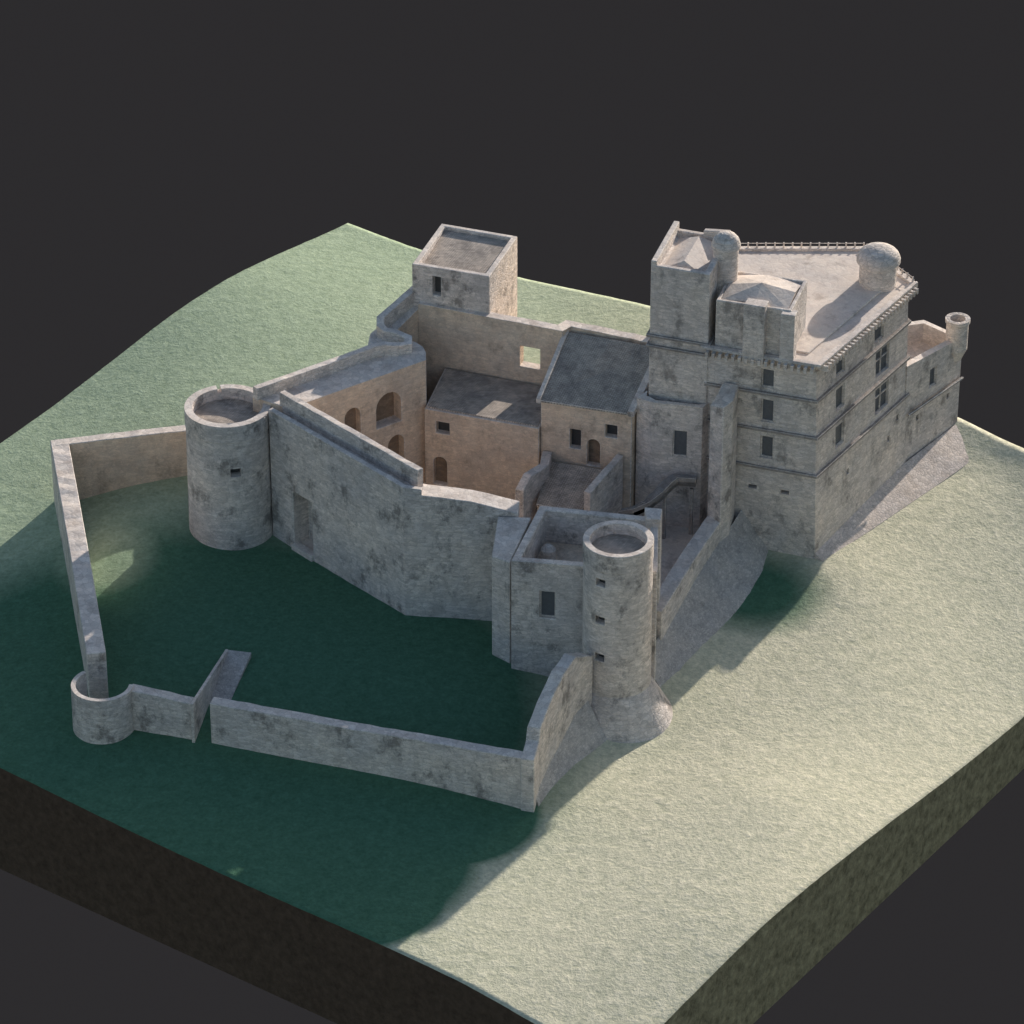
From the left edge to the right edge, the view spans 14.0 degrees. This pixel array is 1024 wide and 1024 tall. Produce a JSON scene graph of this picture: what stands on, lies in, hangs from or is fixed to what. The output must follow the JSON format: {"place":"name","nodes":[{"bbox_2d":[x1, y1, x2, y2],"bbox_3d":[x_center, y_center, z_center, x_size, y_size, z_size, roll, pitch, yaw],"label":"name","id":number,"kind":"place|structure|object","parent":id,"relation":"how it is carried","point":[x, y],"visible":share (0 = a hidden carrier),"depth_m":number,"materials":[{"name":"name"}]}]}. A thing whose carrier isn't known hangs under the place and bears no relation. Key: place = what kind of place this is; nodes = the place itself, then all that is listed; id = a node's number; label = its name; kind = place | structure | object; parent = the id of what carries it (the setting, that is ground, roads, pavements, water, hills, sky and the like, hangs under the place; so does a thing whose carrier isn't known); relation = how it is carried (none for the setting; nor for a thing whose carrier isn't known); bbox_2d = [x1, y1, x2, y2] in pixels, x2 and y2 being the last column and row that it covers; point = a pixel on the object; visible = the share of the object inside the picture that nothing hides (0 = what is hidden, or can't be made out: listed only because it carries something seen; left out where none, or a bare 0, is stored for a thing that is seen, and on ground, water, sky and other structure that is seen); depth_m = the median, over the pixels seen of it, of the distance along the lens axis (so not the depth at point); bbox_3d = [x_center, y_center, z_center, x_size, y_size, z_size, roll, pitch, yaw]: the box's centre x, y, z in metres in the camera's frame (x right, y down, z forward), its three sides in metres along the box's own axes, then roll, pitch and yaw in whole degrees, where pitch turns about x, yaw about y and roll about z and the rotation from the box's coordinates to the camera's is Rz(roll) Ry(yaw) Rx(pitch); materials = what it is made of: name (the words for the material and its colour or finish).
{"place":"outdoors","nodes":[
{"label":"outdoors","id":0,"kind":"place"},
{"bbox_2d":[301,482,697,583],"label":"courtyard pavement","id":1,"kind":"structure","parent":0,"point":[676,541],"depth_m":433.81,"materials":[{"name":"stone"}]},
{"bbox_2d":[515,451,551,521],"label":"garden wall","id":2,"kind":"structure","parent":1,"relation":"on","point":[532,481],"depth_m":432.97,"materials":[{"name":"stone"}]},
{"bbox_2d":[618,474,696,538],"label":"outside stair","id":3,"kind":"object","parent":1,"relation":"on","point":[665,487],"visible":0.82,"depth_m":432.16,"materials":[{"name":"stone"}]},
{"bbox_2d":[0,223,1023,1023],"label":"terrain","id":4,"kind":"structure","parent":0,"point":[818,769],"depth_m":407.88,"materials":[{"name":"green plant"}]},
{"bbox_2d":[50,440,108,698],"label":"curtain wall","id":5,"kind":"structure","parent":4,"relation":"on","point":[79,568],"depth_m":420.87,"materials":[{"name":"stone"}]},
{"bbox_2d":[71,671,133,744],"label":"round turret","id":6,"kind":"object","parent":4,"relation":"on","point":[104,721],"visible":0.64,"depth_m":404.53,"materials":[{"name":"stone"}]},
{"bbox_2d":[55,425,186,499],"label":"curtain wall","id":7,"kind":"structure","parent":4,"relation":"on","point":[105,463],"depth_m":442.60,"materials":[{"name":"stone"}]},
{"bbox_2d":[131,684,193,739],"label":"curtain wall","id":8,"kind":"structure","parent":4,"relation":"on","point":[161,712],"depth_m":404.95,"materials":[{"name":"stone"}]},
{"bbox_2d":[190,649,250,742],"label":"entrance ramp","id":9,"kind":"structure","parent":4,"relation":"on","point":[223,679],"depth_m":411.71,"materials":[{"name":"stone"}]},
{"bbox_2d":[184,384,272,549],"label":"round tower","id":10,"kind":"structure","parent":4,"relation":"on","point":[228,467],"depth_m":430.58,"materials":[{"name":"stone"}]},
{"bbox_2d":[230,469,239,472],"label":"window","id":11,"kind":"structure","parent":10,"relation":"in","point":[231,470],"depth_m":429.64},
{"bbox_2d":[253,286,426,482],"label":"courtyard wall","id":12,"kind":"structure","parent":4,"relation":"on","point":[374,389],"depth_m":436.36,"materials":[{"name":"stone"}]},
{"bbox_2d":[210,697,522,808],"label":"curtain wall","id":13,"kind":"structure","parent":4,"relation":"on","point":[488,772],"depth_m":400.27,"materials":[{"name":"stone"}]},
{"bbox_2d":[268,390,519,620],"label":"curtain wall","id":14,"kind":"structure","parent":4,"relation":"on","point":[378,521],"depth_m":421.82,"materials":[{"name":"stone"}]},
{"bbox_2d":[412,224,516,316],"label":"square tower","id":15,"kind":"structure","parent":4,"relation":"on","point":[464,268],"depth_m":443.35,"materials":[{"name":"stone"}]},
{"bbox_2d":[435,276,440,291],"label":"window","id":16,"kind":"structure","parent":15,"relation":"in","point":[437,279],"depth_m":442.74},
{"bbox_2d":[425,368,540,499],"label":"courtyard building","id":17,"kind":"structure","parent":4,"relation":"on","point":[482,433],"depth_m":439.47,"materials":[{"name":"stone"}]},
{"bbox_2d":[438,421,449,430],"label":"window","id":18,"kind":"structure","parent":17,"relation":"in","point":[442,425],"depth_m":439.83,"materials":[{"name":"black glass"}]},
{"bbox_2d":[418,302,649,402],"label":"courtyard wall","id":19,"kind":"structure","parent":4,"relation":"on","point":[491,344],"depth_m":442.67,"materials":[{"name":"stone"}]},
{"bbox_2d":[521,652,592,811],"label":"curtain wall","id":20,"kind":"structure","parent":4,"relation":"on","point":[565,696],"depth_m":400.82,"materials":[{"name":"stone"}]},
{"bbox_2d":[536,461,601,510],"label":"lean to","id":21,"kind":"object","parent":4,"relation":"on","point":[565,485],"visible":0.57,"depth_m":434.06,"materials":[{"name":"stone"}]},
{"bbox_2d":[537,701,606,805],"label":"rubble plinth","id":22,"kind":"structure","parent":4,"relation":"on","point":[584,736],"depth_m":406.07,"materials":[{"name":"grey stone"}]},
{"bbox_2d":[492,506,661,679],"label":"gatehouse","id":23,"kind":"object","parent":4,"relation":"on","point":[537,587],"visible":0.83,"depth_m":413.24,"materials":[{"name":"stone"}]},
{"bbox_2d":[540,591,555,616],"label":"window","id":24,"kind":"structure","parent":23,"relation":"in","point":[547,599],"depth_m":411.67,"materials":[{"name":"glass"}]},
{"bbox_2d":[536,330,648,507],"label":"courtyard house","id":25,"kind":"structure","parent":4,"relation":"on","point":[592,389],"depth_m":434.80,"materials":[{"name":"stone"}]},
{"bbox_2d":[572,429,580,445],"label":"window","id":26,"kind":"structure","parent":25,"relation":"in","point":[576,434],"depth_m":435.66,"materials":[{"name":"black glass"}]},
{"bbox_2d":[607,424,616,434],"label":"window","id":27,"kind":"structure","parent":25,"relation":"in","point":[611,429],"depth_m":433.86,"materials":[{"name":"black glass"}]},
{"bbox_2d":[584,454,622,513],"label":"garden wall","id":28,"kind":"structure","parent":4,"relation":"on","point":[603,491],"depth_m":432.64,"materials":[{"name":"stone"}]},
{"bbox_2d":[582,520,672,742],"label":"round tower","id":29,"kind":"structure","parent":4,"relation":"on","point":[630,703],"depth_m":406.03,"materials":[{"name":"stone"}]},
{"bbox_2d":[635,390,708,528],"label":"forebuilding","id":30,"kind":"structure","parent":4,"relation":"on","point":[671,438],"depth_m":432.60,"materials":[{"name":"stone"}]},
{"bbox_2d":[673,429,687,456],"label":"window","id":31,"kind":"structure","parent":30,"relation":"in","point":[680,437],"depth_m":431.95,"materials":[{"name":"glass"}]},
{"bbox_2d":[656,516,719,639],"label":"curtain wall","id":32,"kind":"structure","parent":4,"relation":"on","point":[688,566],"depth_m":424.64,"materials":[{"name":"stone"}]},
{"bbox_2d":[655,509,767,687],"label":"rubble plinth","id":33,"kind":"structure","parent":4,"relation":"on","point":[723,584],"depth_m":427.63,"materials":[{"name":"grey stone"}]},
{"bbox_2d":[707,382,737,541],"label":"buttress wall","id":34,"kind":"structure","parent":4,"relation":"on","point":[722,452],"depth_m":427.91,"materials":[{"name":"stone"}]},
{"bbox_2d":[646,221,918,558],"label":"keep","id":35,"kind":"structure","parent":4,"relation":"on","point":[804,348],"depth_m":430.01,"materials":[{"name":"stone"}]},
{"bbox_2d":[760,435,773,457],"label":"window","id":36,"kind":"structure","parent":35,"relation":"in","point":[766,441],"depth_m":430.37,"materials":[{"name":"glass"}]},
{"bbox_2d":[761,398,774,421],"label":"window","id":37,"kind":"structure","parent":35,"relation":"in","point":[767,410],"depth_m":428.17,"materials":[{"name":"glass"}]},
{"bbox_2d":[762,368,774,387],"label":"window","id":38,"kind":"structure","parent":35,"relation":"in","point":[768,376],"depth_m":426.19,"materials":[{"name":"glass"}]},
{"bbox_2d":[835,421,842,446],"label":"window","id":39,"kind":"structure","parent":35,"relation":"in","point":[839,429],"depth_m":432.90,"materials":[{"name":"glass"}]},
{"bbox_2d":[836,358,843,375],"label":"window","id":40,"kind":"structure","parent":35,"relation":"in","point":[839,366],"depth_m":428.80,"materials":[{"name":"glass"}]},
{"bbox_2d":[836,384,843,409],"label":"window","id":41,"kind":"structure","parent":35,"relation":"in","point":[839,392],"depth_m":430.59,"materials":[{"name":"glass"}]},
{"bbox_2d":[875,324,882,341],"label":"window","id":42,"kind":"structure","parent":35,"relation":"in","point":[878,333],"depth_m":434.86,"materials":[{"name":"glass"}]},
{"bbox_2d":[875,382,886,410],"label":"window","id":43,"kind":"structure","parent":35,"relation":"in","point":[880,393],"depth_m":439.40,"materials":[{"name":"glass"}]},
{"bbox_2d":[876,345,887,373],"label":"window","id":44,"kind":"structure","parent":35,"relation":"in","point":[881,355],"depth_m":437.15,"materials":[{"name":"glass"}]},
{"bbox_2d":[815,424,968,561],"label":"rubble plinth","id":45,"kind":"structure","parent":4,"relation":"on","point":[938,460],"depth_m":446.07,"materials":[{"name":"grey stone"}]},
{"bbox_2d":[905,312,970,461],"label":"keep wing","id":46,"kind":"structure","parent":4,"relation":"on","point":[933,366],"depth_m":449.03,"materials":[{"name":"beige stone"}]},
{"bbox_2d":[929,366,935,386],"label":"window","id":47,"kind":"structure","parent":46,"relation":"in","point":[933,371],"depth_m":447.96,"materials":[{"name":"glass"}]},
{"bbox_2d":[0,0,1023,1023],"bbox_3d":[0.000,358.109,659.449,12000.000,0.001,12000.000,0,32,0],"label":"background","id":48,"kind":"structure","parent":0,"point":[162,159],"depth_m":1433.01}
]}

